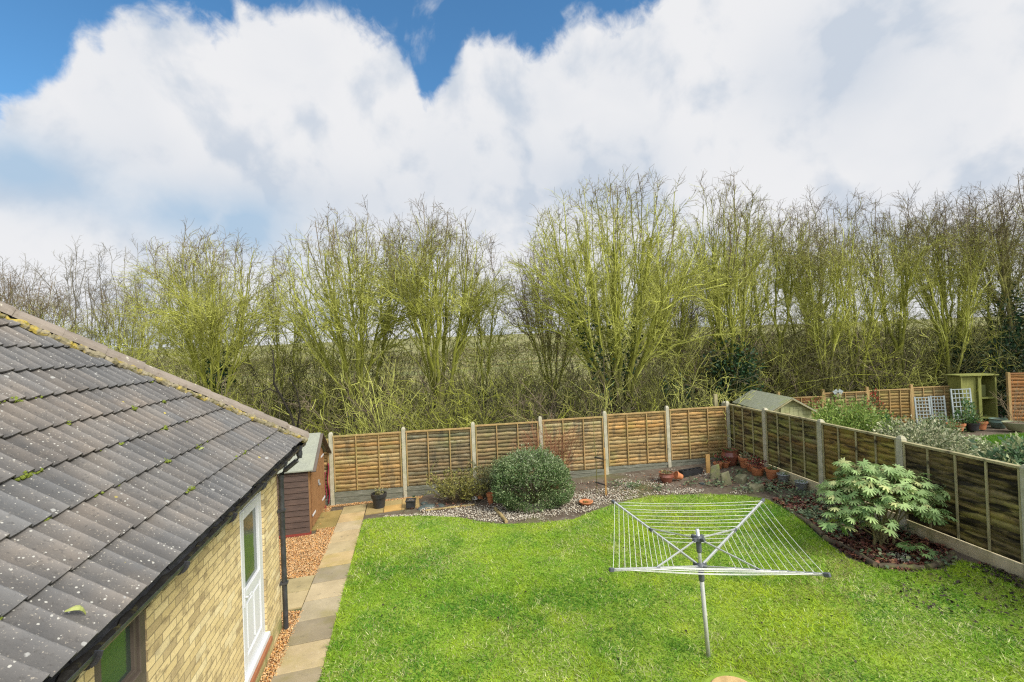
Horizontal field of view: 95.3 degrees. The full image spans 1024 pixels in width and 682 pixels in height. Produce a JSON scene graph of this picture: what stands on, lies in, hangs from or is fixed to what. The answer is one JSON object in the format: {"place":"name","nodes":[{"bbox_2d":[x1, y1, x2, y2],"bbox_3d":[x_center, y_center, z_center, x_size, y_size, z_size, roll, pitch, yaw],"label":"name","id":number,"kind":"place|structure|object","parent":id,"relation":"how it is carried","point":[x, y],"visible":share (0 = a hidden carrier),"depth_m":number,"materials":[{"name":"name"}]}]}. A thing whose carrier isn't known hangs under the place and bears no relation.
{"place":"outdoors","nodes":[
{"label":"outdoors","id":0,"kind":"place"},
{"bbox_2d":[259,495,422,681],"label":"golden gravel","id":1,"kind":"structure","parent":0,"point":[280,644],"depth_m":9.21,"materials":[{"name":"gravel"}]},
{"bbox_2d":[271,497,419,681],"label":"path","id":2,"kind":"structure","parent":0,"point":[305,652],"depth_m":7.81,"materials":[{"name":"stone"}]},
{"bbox_2d":[371,487,387,508],"bbox_3d":[-3.446,4.068,12.086,0.407,0.548,0.433,-2,-1,16],"label":"plant pot","id":3,"kind":"object","parent":2,"relation":"on","point":[378,497],"visible":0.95,"depth_m":11.97,"materials":[{"name":"black plastic"}]},
{"bbox_2d":[405,498,415,508],"bbox_3d":[-2.572,4.129,11.917,0.303,0.212,0.250,-2,0,-6],"label":"planter box","id":4,"kind":"object","parent":2,"relation":"on","point":[410,502],"visible":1,"depth_m":11.81,"materials":[{"name":"black plastic"}]},
{"bbox_2d":[0,0,1023,350],"label":"sky","id":5,"kind":"structure","parent":0,"point":[120,120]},
{"bbox_2d":[122,316,1023,611],"bbox_3d":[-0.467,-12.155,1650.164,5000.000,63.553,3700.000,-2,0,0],"label":"ground","id":6,"kind":"structure","parent":0,"point":[648,474],"depth_m":12.78,"materials":[{"name":"soil"}]},
{"bbox_2d":[0,253,73,323],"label":"tree","id":7,"kind":"object","parent":6,"relation":"on","point":[14,280],"visible":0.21,"depth_m":28.42,"materials":[{"name":"brown plant"}]},
{"bbox_2d":[0,263,103,340],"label":"tree","id":8,"kind":"object","parent":6,"relation":"on","point":[32,307],"visible":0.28,"depth_m":20.64,"materials":[{"name":"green plant"}]},
{"bbox_2d":[16,236,145,358],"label":"tree","id":9,"kind":"object","parent":6,"relation":"on","point":[78,303],"visible":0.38,"depth_m":25.81,"materials":[{"name":"brown plant"}]},
{"bbox_2d":[59,278,175,368],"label":"tree","id":10,"kind":"object","parent":6,"relation":"on","point":[114,337],"visible":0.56,"depth_m":22.20,"materials":[{"name":"green plant"}]},
{"bbox_2d":[83,236,185,369],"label":"tree","id":11,"kind":"object","parent":6,"relation":"on","point":[151,292],"visible":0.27,"depth_m":26.62,"materials":[{"name":"green plant"}]},
{"bbox_2d":[0,301,308,681],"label":"house","id":12,"kind":"structure","parent":6,"relation":"on","point":[139,526],"depth_m":3.69,"materials":[{"name":"tile"}]},
{"bbox_2d":[65,605,85,614],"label":"fallen leaf","id":13,"kind":"object","parent":12,"relation":"on","point":[78,607],"visible":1,"depth_m":2.25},
{"bbox_2d":[94,610,146,681],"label":"window","id":14,"kind":"structure","parent":12,"relation":"in","point":[124,659],"depth_m":3.17,"materials":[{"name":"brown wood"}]},
{"bbox_2d":[239,491,269,681],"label":"door","id":15,"kind":"structure","parent":12,"relation":"in","point":[255,638],"depth_m":5.76,"materials":[{"name":"white plastic"}]},
{"bbox_2d":[97,218,294,396],"bbox_3d":[-12.393,0.418,19.010,7.195,10.792,7.463,-2,-1,-23],"label":"tree","id":16,"kind":"object","parent":6,"relation":"on","point":[213,320],"visible":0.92,"depth_m":18.37,"materials":[{"name":"green plant"}]},
{"bbox_2d":[158,255,245,382],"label":"tree","id":17,"kind":"object","parent":6,"relation":"on","point":[204,305],"visible":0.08,"depth_m":26.96,"materials":[{"name":"green plant"}]},
{"bbox_2d":[171,273,255,385],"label":"tree","id":18,"kind":"object","parent":6,"relation":"on","point":[209,339],"visible":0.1,"depth_m":24.01,"materials":[{"name":"green plant"}]},
{"bbox_2d":[256,350,300,427],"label":"dead sapling","id":19,"kind":"object","parent":6,"relation":"on","point":[285,404],"visible":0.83,"depth_m":15.00,"materials":[{"name":"brown plant"}]},
{"bbox_2d":[262,612,297,681],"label":"gravel bed","id":20,"kind":"object","parent":6,"relation":"on","point":[278,651],"visible":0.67,"depth_m":6.50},
{"bbox_2d":[252,241,318,422],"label":"tree","id":21,"kind":"object","parent":6,"relation":"on","point":[277,338],"visible":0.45,"depth_m":20.05,"materials":[{"name":"green plant"}]},
{"bbox_2d":[277,433,331,537],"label":"garden shed","id":22,"kind":"structure","parent":6,"relation":"on","point":[304,491],"depth_m":10.61,"materials":[{"name":"brown wood"}]},
{"bbox_2d":[311,464,320,525],"bbox_3d":[-4.700,3.469,11.192,0.078,1.700,0.765,-2,0,-11],"label":"door","id":23,"kind":"structure","parent":22,"relation":"in","point":[315,481],"depth_m":11.13,"materials":[{"name":"brown wood"}]},
{"bbox_2d":[318,447,324,515],"bbox_3d":[-4.859,3.481,11.875,0.034,1.700,0.712,-2,0,-11],"label":"door","id":24,"kind":"structure","parent":22,"relation":"in","point":[320,461],"depth_m":11.87,"materials":[{"name":"brown wood"}]},
{"bbox_2d":[279,530,332,579],"bbox_3d":[-4.532,4.386,9.608,1.434,0.070,2.560,-2,-1,-13],"label":"gravel bed","id":25,"kind":"object","parent":6,"relation":"on","point":[305,555],"visible":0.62,"depth_m":9.46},
{"bbox_2d":[247,195,452,432],"bbox_3d":[-5.866,-0.011,18.425,7.931,10.852,7.751,-2,-1,27],"label":"tree","id":26,"kind":"object","parent":6,"relation":"on","point":[341,330],"visible":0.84,"depth_m":17.44,"materials":[{"name":"green plant"}]},
{"bbox_2d":[332,194,530,428],"bbox_3d":[-2.993,-0.320,18.648,7.828,11.099,7.240,-2,-1,23],"label":"tree","id":27,"kind":"object","parent":6,"relation":"on","point":[440,315],"visible":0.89,"depth_m":17.93,"materials":[{"name":"green plant"}]},
{"bbox_2d":[424,464,488,503],"bbox_3d":[-1.379,3.727,12.148,1.752,0.913,1.270,-2,-1,13],"label":"shrub","id":28,"kind":"object","parent":6,"relation":"on","point":[453,488],"visible":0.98,"depth_m":12.00,"materials":[{"name":"green plant"}]},
{"bbox_2d":[446,234,524,422],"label":"tree","id":29,"kind":"object","parent":6,"relation":"on","point":[484,334],"visible":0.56,"depth_m":19.38,"materials":[{"name":"green plant"}]},
{"bbox_2d":[467,453,503,496],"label":"shrub","id":30,"kind":"object","parent":6,"relation":"on","point":[484,479],"visible":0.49,"depth_m":12.25,"materials":[{"name":"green plant"}]},
{"bbox_2d":[324,401,730,505],"bbox_3d":[-1.057,3.403,13.092,15.446,2.616,0.100,-2,0,-7],"label":"panel fence","id":31,"kind":"object","parent":6,"relation":"on","point":[362,464],"visible":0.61,"depth_m":13.22,"materials":[{"name":"wood"}]},
{"bbox_2d":[489,443,575,514],"bbox_3d":[0.473,3.297,11.497,2.151,1.516,1.767,-2,0,0],"label":"clipped shrub","id":32,"kind":"object","parent":6,"relation":"on","point":[540,461],"visible":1,"depth_m":11.07,"materials":[{"name":"green plant"}]},
{"bbox_2d":[73,268,1023,491],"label":"undergrowth","id":33,"kind":"object","parent":6,"relation":"on","point":[391,404],"visible":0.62,"depth_m":19.71,"materials":[{"name":"green plant"}]},
{"bbox_2d":[492,231,609,411],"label":"tree","id":34,"kind":"object","parent":6,"relation":"on","point":[543,339],"visible":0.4,"depth_m":21.15,"materials":[{"name":"green plant"}]},
{"bbox_2d":[514,415,590,491],"bbox_3d":[1.012,2.943,12.485,2.273,2.114,1.699,-2,-1,31],"label":"dry shrub","id":35,"kind":"object","parent":6,"relation":"on","point":[556,449],"visible":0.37,"depth_m":12.38,"materials":[{"name":"brown plant"}]},
{"bbox_2d":[146,323,1023,378],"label":"treeline","id":36,"kind":"object","parent":6,"relation":"on","point":[466,348],"visible":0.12,"depth_m":123.02,"materials":[{"name":"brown plant"}]},
{"bbox_2d":[594,448,606,495],"bbox_3d":[2.254,3.453,11.845,0.308,1.500,0.058,-3,-1,37],"label":"stake","id":37,"kind":"object","parent":6,"relation":"on","point":[605,484],"visible":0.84,"depth_m":11.75,"materials":[{"name":"brown wood"}]},
{"bbox_2d":[577,209,649,357],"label":"tree","id":38,"kind":"object","parent":6,"relation":"on","point":[606,292],"visible":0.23,"depth_m":23.68,"materials":[{"name":"green plant"}]},
{"bbox_2d":[488,164,748,413],"bbox_3d":[3.633,-1.147,17.631,9.090,11.595,8.825,-2,0,-11],"label":"tree","id":39,"kind":"object","parent":6,"relation":"on","point":[617,322],"visible":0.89,"depth_m":16.53,"materials":[{"name":"green plant"}]},
{"bbox_2d":[383,469,919,562],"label":"white gravel","id":40,"kind":"structure","parent":6,"relation":"on","point":[564,510],"depth_m":11.35,"materials":[{"name":"gravel"}]},
{"bbox_2d":[426,504,474,510],"bbox_3d":[-1.541,4.165,11.665,1.213,0.096,0.055,-2,0,-8],"label":"log edging","id":41,"kind":"object","parent":40,"relation":"on","point":[449,507],"visible":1,"depth_m":11.64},
{"bbox_2d":[579,499,592,505],"bbox_3d":[1.780,3.877,11.217,0.340,0.088,0.338,-2,0,0],"label":"saucer","id":42,"kind":"object","parent":40,"relation":"on","point":[586,502],"visible":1,"depth_m":11.22,"materials":[{"name":"ceramic"}]},
{"bbox_2d":[659,469,673,482],"bbox_3d":[4.121,3.599,12.468,0.394,0.351,0.390,-2,0,0],"label":"plant pot","id":43,"kind":"object","parent":6,"relation":"on","point":[665,476],"visible":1,"depth_m":12.35,"materials":[{"name":"brown ceramic"}]},
{"bbox_2d":[623,248,713,376],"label":"tree","id":44,"kind":"object","parent":6,"relation":"on","point":[691,315],"visible":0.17,"depth_m":27.35,"materials":[{"name":"green plant"}]},
{"bbox_2d":[630,217,711,386],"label":"tree","id":45,"kind":"object","parent":6,"relation":"on","point":[683,328],"visible":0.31,"depth_m":21.72,"materials":[{"name":"green plant"}]},
{"bbox_2d":[660,372,711,410],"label":"evergreen bush","id":46,"kind":"object","parent":6,"relation":"on","point":[686,393],"visible":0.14,"depth_m":18.51,"materials":[{"name":"green plant"}]},
{"bbox_2d":[356,468,1023,678],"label":"fallen leaves","id":47,"kind":"object","parent":6,"relation":"on","point":[866,541],"visible":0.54,"depth_m":8.00,"materials":[{"name":"plant"}]},
{"bbox_2d":[678,467,703,476],"bbox_3d":[4.943,3.621,12.888,0.720,0.170,0.180,-2,-1,-20],"label":"trough","id":48,"kind":"object","parent":6,"relation":"on","point":[693,471],"visible":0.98,"depth_m":12.83,"materials":[{"name":"black plastic"}]},
{"bbox_2d":[705,454,709,473],"bbox_3d":[5.439,3.515,12.949,0.110,0.720,0.060,-2,0,0],"label":"stub post","id":49,"kind":"object","parent":6,"relation":"on","point":[707,459],"visible":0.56,"depth_m":12.92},
{"bbox_2d":[672,217,756,359],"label":"tree","id":50,"kind":"object","parent":6,"relation":"on","point":[718,276],"visible":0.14,"depth_m":24.92,"materials":[{"name":"green plant"}]},
{"bbox_2d":[710,464,720,478],"bbox_3d":[5.442,3.535,12.499,0.304,0.472,0.172,-2,-12,17],"label":"rock","id":51,"kind":"object","parent":6,"relation":"on","point":[714,469],"visible":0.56,"depth_m":12.44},
{"bbox_2d":[720,471,731,485],"bbox_3d":[5.458,3.545,11.921,0.317,0.426,0.117,-2,-15,-11],"label":"rock","id":52,"kind":"object","parent":6,"relation":"on","point":[725,477],"visible":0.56,"depth_m":11.87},
{"bbox_2d":[721,448,738,465],"bbox_3d":[6.352,3.357,13.593,0.503,0.516,0.502,-2,0,0],"label":"urn","id":53,"kind":"object","parent":6,"relation":"on","point":[731,454],"visible":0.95,"depth_m":13.42,"materials":[{"name":"brown ceramic"}]},
{"bbox_2d":[671,167,795,405],"bbox_3d":[9.014,-1.415,19.353,4.844,11.866,4.558,-2,-1,-17],"label":"tree","id":54,"kind":"object","parent":6,"relation":"on","point":[716,298],"visible":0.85,"depth_m":19.23,"materials":[{"name":"green plant"}]},
{"bbox_2d":[734,474,748,484],"bbox_3d":[5.899,3.588,12.009,0.384,0.296,0.302,-2,-1,-40],"label":"rock","id":55,"kind":"object","parent":6,"relation":"on","point":[740,479],"visible":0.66,"depth_m":11.92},
{"bbox_2d":[736,451,752,467],"bbox_3d":[6.625,3.369,13.248,0.416,0.444,0.428,-3,-1,41],"label":"plant pot","id":56,"kind":"object","parent":6,"relation":"on","point":[742,461],"visible":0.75,"depth_m":13.19,"materials":[{"name":"ceramic"}]},
{"bbox_2d":[701,220,793,350],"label":"tree","id":57,"kind":"object","parent":6,"relation":"on","point":[741,292],"visible":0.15,"depth_m":26.58,"materials":[{"name":"green plant"}]},
{"bbox_2d":[740,454,761,471],"bbox_3d":[6.689,3.350,12.816,0.711,0.470,0.610,-2,-1,-16],"label":"plant pot","id":58,"kind":"object","parent":6,"relation":"on","point":[748,463],"visible":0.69,"depth_m":12.82,"materials":[{"name":"ceramic"}]},
{"bbox_2d":[746,483,764,492],"bbox_3d":[5.889,3.593,11.307,0.384,0.284,0.296,-2,-1,-17],"label":"rock","id":59,"kind":"object","parent":6,"relation":"on","point":[755,486],"visible":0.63,"depth_m":11.21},
{"bbox_2d":[746,458,766,475],"bbox_3d":[6.514,3.360,12.477,0.699,0.463,0.628,-2,-1,-16],"label":"plant pot","id":60,"kind":"object","parent":6,"relation":"on","point":[757,470],"visible":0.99,"depth_m":12.40,"materials":[{"name":"ceramic"}]},
{"bbox_2d":[765,465,778,478],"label":"plant pot","id":61,"kind":"object","parent":6,"relation":"on","point":[771,472],"visible":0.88,"depth_m":11.99,"materials":[{"name":"ceramic"}]},
{"bbox_2d":[732,390,816,418],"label":"garden shed","id":62,"kind":"structure","parent":6,"relation":"on","point":[759,400],"depth_m":14.34,"materials":[{"name":"grey fabric"}]},
{"bbox_2d":[780,407,802,416],"bbox_3d":[8.453,2.758,14.065,0.642,1.540,0.034,-2,0,2],"label":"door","id":63,"kind":"structure","parent":62,"relation":"in","point":[797,411],"depth_m":14.06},
{"bbox_2d":[607,468,956,568],"bbox_3d":[5.699,3.581,10.559,3.407,0.316,6.923,-2,-1,-33],"label":"ground cover","id":64,"kind":"object","parent":6,"relation":"on","point":[808,512],"visible":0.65,"depth_m":9.82,"materials":[{"name":"brown plant"}]},
{"bbox_2d":[777,471,788,482],"bbox_3d":[6.800,3.418,11.703,0.299,0.294,0.316,-3,-1,32],"label":"bucket","id":65,"kind":"object","parent":6,"relation":"on","point":[782,476],"visible":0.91,"depth_m":11.61,"materials":[{"name":"metal"}]},
{"bbox_2d":[729,195,841,395],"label":"tree","id":66,"kind":"object","parent":6,"relation":"on","point":[785,274],"visible":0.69,"depth_m":21.78,"materials":[{"name":"green plant"}]},
{"bbox_2d":[794,478,807,491],"bbox_3d":[6.834,3.414,11.031,0.313,0.285,0.292,-2,0,0],"label":"bucket","id":67,"kind":"object","parent":6,"relation":"on","point":[800,484],"visible":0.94,"depth_m":10.95,"materials":[{"name":"metal"}]},
{"bbox_2d":[786,507,824,536],"bbox_3d":[5.813,3.572,9.241,0.139,0.110,1.366,-2,0,6],"label":"log edging","id":68,"kind":"object","parent":6,"relation":"on","point":[815,528],"visible":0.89,"depth_m":9.07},
{"bbox_2d":[750,184,866,395],"bbox_3d":[15.267,-1.690,23.675,5.002,12.530,5.129,-2,0,10],"label":"tree","id":69,"kind":"object","parent":6,"relation":"on","point":[812,240],"visible":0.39,"depth_m":23.83,"materials":[{"name":"green plant"}]},
{"bbox_2d":[772,216,850,374],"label":"tree","id":70,"kind":"object","parent":6,"relation":"on","point":[827,310],"visible":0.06,"depth_m":26.49,"materials":[{"name":"green plant"}]},
{"bbox_2d":[779,196,873,392],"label":"tree","id":71,"kind":"object","parent":6,"relation":"on","point":[839,298],"visible":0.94,"depth_m":20.66,"materials":[{"name":"green plant"}]},
{"bbox_2d":[822,535,878,567],"bbox_3d":[5.742,3.564,7.931,0.160,0.128,1.109,-2,0,-5],"label":"log edging","id":72,"kind":"object","parent":6,"relation":"on","point":[869,561],"visible":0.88,"depth_m":7.85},
{"bbox_2d":[804,394,905,433],"bbox_3d":[10.363,2.571,14.554,3.655,1.841,2.266,-2,0,0],"label":"hedge bush","id":73,"kind":"object","parent":6,"relation":"on","point":[860,419],"visible":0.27,"depth_m":14.32,"materials":[{"name":"green plant"}]},
{"bbox_2d":[801,189,913,390],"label":"tree","id":74,"kind":"object","parent":6,"relation":"on","point":[875,281],"visible":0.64,"depth_m":21.28,"materials":[{"name":"green plant"}]},
{"bbox_2d":[776,384,949,424],"bbox_3d":[14.816,2.898,19.438,7.514,2.096,0.100,-2,0,-1],"label":"panel fence","id":75,"kind":"object","parent":6,"relation":"on","point":[900,402],"visible":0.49,"depth_m":19.44,"materials":[{"name":"wood"}]},
{"bbox_2d":[721,401,1023,577],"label":"panel fence","id":76,"kind":"object","parent":6,"relation":"on","point":[985,506],"visible":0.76,"depth_m":8.25,"materials":[{"name":"wood"}]},
{"bbox_2d":[847,386,902,426],"bbox_3d":[13.108,2.594,16.956,1.723,1.994,1.355,-2,-1,29],"label":"red tipped shrub","id":77,"kind":"object","parent":6,"relation":"on","point":[873,392],"visible":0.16,"depth_m":16.70,"materials":[{"name":"green plant"}]},
{"bbox_2d":[815,457,958,558],"bbox_3d":[6.394,2.792,8.019,2.021,1.542,1.815,-3,-1,32],"label":"fatsia shrub","id":78,"kind":"object","parent":6,"relation":"on","point":[906,488],"visible":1,"depth_m":7.80,"materials":[{"name":"green plant"}]},
{"bbox_2d":[841,214,952,363],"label":"tree","id":79,"kind":"object","parent":6,"relation":"on","point":[897,326],"visible":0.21,"depth_m":27.48,"materials":[{"name":"green plant"}]},
{"bbox_2d":[822,183,972,388],"bbox_3d":[18.478,-1.537,22.566,5.199,11.708,5.848,-2,-1,-40],"label":"tree","id":80,"kind":"object","parent":6,"relation":"on","point":[910,281],"visible":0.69,"depth_m":22.08,"materials":[{"name":"green plant"}]},
{"bbox_2d":[878,563,925,570],"bbox_3d":[6.097,3.539,7.307,0.621,0.117,0.110,-2,-1,15],"label":"log edging","id":81,"kind":"object","parent":6,"relation":"on","point":[903,565],"visible":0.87,"depth_m":7.29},
{"bbox_2d":[914,397,931,423],"bbox_3d":[16.631,2.897,18.873,0.560,1.280,0.045,-2,-6,9],"label":"trellis","id":82,"kind":"object","parent":6,"relation":"on","point":[922,407],"visible":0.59,"depth_m":18.88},
{"bbox_2d":[866,413,986,456],"bbox_3d":[10.337,2.636,11.890,3.634,1.605,1.973,-2,0,0],"label":"variegated bush","id":83,"kind":"object","parent":6,"relation":"on","point":[921,435],"visible":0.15,"depth_m":11.62,"materials":[{"name":"green plant"}]},
{"bbox_2d":[929,396,946,425],"bbox_3d":[17.413,2.869,19.042,0.520,1.260,0.045,-2,-6,11],"label":"trellis","id":84,"kind":"object","parent":6,"relation":"on","point":[938,406],"visible":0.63,"depth_m":19.05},
{"bbox_2d":[924,550,955,569],"bbox_3d":[6.810,3.480,7.390,0.818,0.138,0.149,-2,-1,-26],"label":"log edging","id":85,"kind":"object","parent":6,"relation":"on","point":[936,564],"visible":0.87,"depth_m":7.29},
{"bbox_2d":[917,411,963,436],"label":"bush","id":86,"kind":"object","parent":6,"relation":"on","point":[944,422],"visible":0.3,"depth_m":16.41,"materials":[{"name":"green plant"}]},
{"bbox_2d":[887,207,1001,340],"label":"tree","id":87,"kind":"object","parent":6,"relation":"on","point":[954,291],"visible":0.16,"depth_m":26.69,"materials":[{"name":"green plant"}]},
{"bbox_2d":[891,189,1016,385],"bbox_3d":[19.983,-1.381,21.348,4.514,11.026,4.402,-2,-1,-26],"label":"tree","id":88,"kind":"object","parent":6,"relation":"on","point":[931,285],"visible":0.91,"depth_m":21.27,"materials":[{"name":"green plant"}]},
{"bbox_2d":[887,185,1022,381],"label":"tree","id":89,"kind":"object","parent":6,"relation":"on","point":[943,293],"visible":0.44,"depth_m":22.43,"materials":[{"name":"green plant"}]},
{"bbox_2d":[945,414,965,431],"bbox_3d":[17.076,3.131,17.948,0.617,0.641,0.794,-3,-1,32],"label":"plant pot","id":90,"kind":"object","parent":6,"relation":"on","point":[964,425],"visible":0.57,"depth_m":17.83,"materials":[{"name":"ceramic"}]},
{"bbox_2d":[950,388,973,421],"bbox_3d":[18.095,2.709,18.744,0.860,1.600,0.044,-2,-5,-3],"label":"trellis","id":91,"kind":"object","parent":6,"relation":"on","point":[956,402],"visible":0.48,"depth_m":18.76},
{"bbox_2d":[952,397,983,431],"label":"potted shrub","id":92,"kind":"object","parent":6,"relation":"on","point":[968,407],"visible":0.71,"depth_m":18.05,"materials":[{"name":"green plant"}]},
{"bbox_2d":[944,373,998,423],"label":"timber store","id":93,"kind":"structure","parent":6,"relation":"on","point":[983,399],"depth_m":18.98,"materials":[{"name":"wood"}]},
{"bbox_2d":[962,413,988,430],"bbox_3d":[17.634,3.089,17.778,0.779,0.666,0.880,-3,-1,35],"label":"plant pot","id":94,"kind":"object","parent":6,"relation":"on","point":[973,426],"visible":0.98,"depth_m":17.75,"materials":[{"name":"black plastic"}]},
{"bbox_2d":[928,171,1023,372],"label":"tree","id":95,"kind":"object","parent":6,"relation":"on","point":[1002,273],"visible":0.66,"depth_m":21.39,"materials":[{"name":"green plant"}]},
{"bbox_2d":[951,434,1002,458],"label":"bush","id":96,"kind":"object","parent":6,"relation":"on","point":[984,444],"visible":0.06,"depth_m":12.64,"materials":[{"name":"green plant"}]},
{"bbox_2d":[934,182,1023,350],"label":"tree","id":97,"kind":"object","parent":6,"relation":"on","point":[997,259],"visible":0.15,"depth_m":26.73,"materials":[{"name":"green plant"}]},
{"bbox_2d":[939,318,1023,418],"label":"evergreen bush","id":98,"kind":"object","parent":6,"relation":"on","point":[1004,411],"visible":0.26,"depth_m":20.93,"materials":[{"name":"green plant"}]},
{"bbox_2d":[976,417,987,429],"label":"plant pot","id":99,"kind":"object","parent":6,"relation":"on","point":[983,426],"visible":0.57,"depth_m":17.95,"materials":[{"name":"ceramic"}]},
{"bbox_2d":[957,432,1023,464],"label":"leaved bush","id":100,"kind":"object","parent":6,"relation":"on","point":[1013,453],"visible":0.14,"depth_m":9.51,"materials":[{"name":"green plant"}]},
{"bbox_2d":[988,417,1007,428],"bbox_3d":[19.088,3.224,18.317,0.560,0.360,0.554,-2,0,0],"label":"plant pot","id":101,"kind":"object","parent":6,"relation":"on","point":[994,422],"visible":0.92,"depth_m":18.21,"materials":[{"name":"green ceramic"}]},
{"bbox_2d":[991,194,1023,267],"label":"tree","id":102,"kind":"object","parent":6,"relation":"on","point":[1013,225],"visible":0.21,"depth_m":23.84,"materials":[{"name":"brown plant"}]},
{"bbox_2d":[1001,420,1023,430],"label":"plant pot","id":103,"kind":"object","parent":6,"relation":"on","point":[1011,426],"visible":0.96,"depth_m":17.37,"materials":[{"name":"stone"}]},
{"bbox_2d":[992,379,1023,422],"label":"bare sapling","id":104,"kind":"object","parent":103,"relation":"on","point":[1013,418],"visible":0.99,"depth_m":17.52,"materials":[{"name":"brown plant"}]},
{"bbox_2d":[1005,372,1023,420],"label":"panel fence","id":105,"kind":"object","parent":6,"relation":"on","point":[1014,377],"visible":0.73,"depth_m":18.47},
{"bbox_2d":[319,494,1023,681],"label":"lawn","id":106,"kind":"structure","parent":0,"point":[729,672],"depth_m":6.53,"materials":[{"name":"plant"}]},
{"bbox_2d":[608,498,830,657],"bbox_3d":[2.274,3.075,5.640,2.076,1.750,2.080,-2,-1,13],"label":"rotary dryer","id":107,"kind":"object","parent":106,"relation":"on","point":[698,539],"visible":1,"depth_m":5.62,"materials":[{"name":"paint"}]},
{"bbox_2d":[711,676,746,681],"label":"stepping stone","id":108,"kind":"object","parent":106,"relation":"on","point":[726,679],"visible":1,"depth_m":5.23,"materials":[{"name":"stone"}]},
{"bbox_2d":[959,432,1023,448],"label":"grass","id":109,"kind":"structure","parent":0,"point":[993,438],"depth_m":15.57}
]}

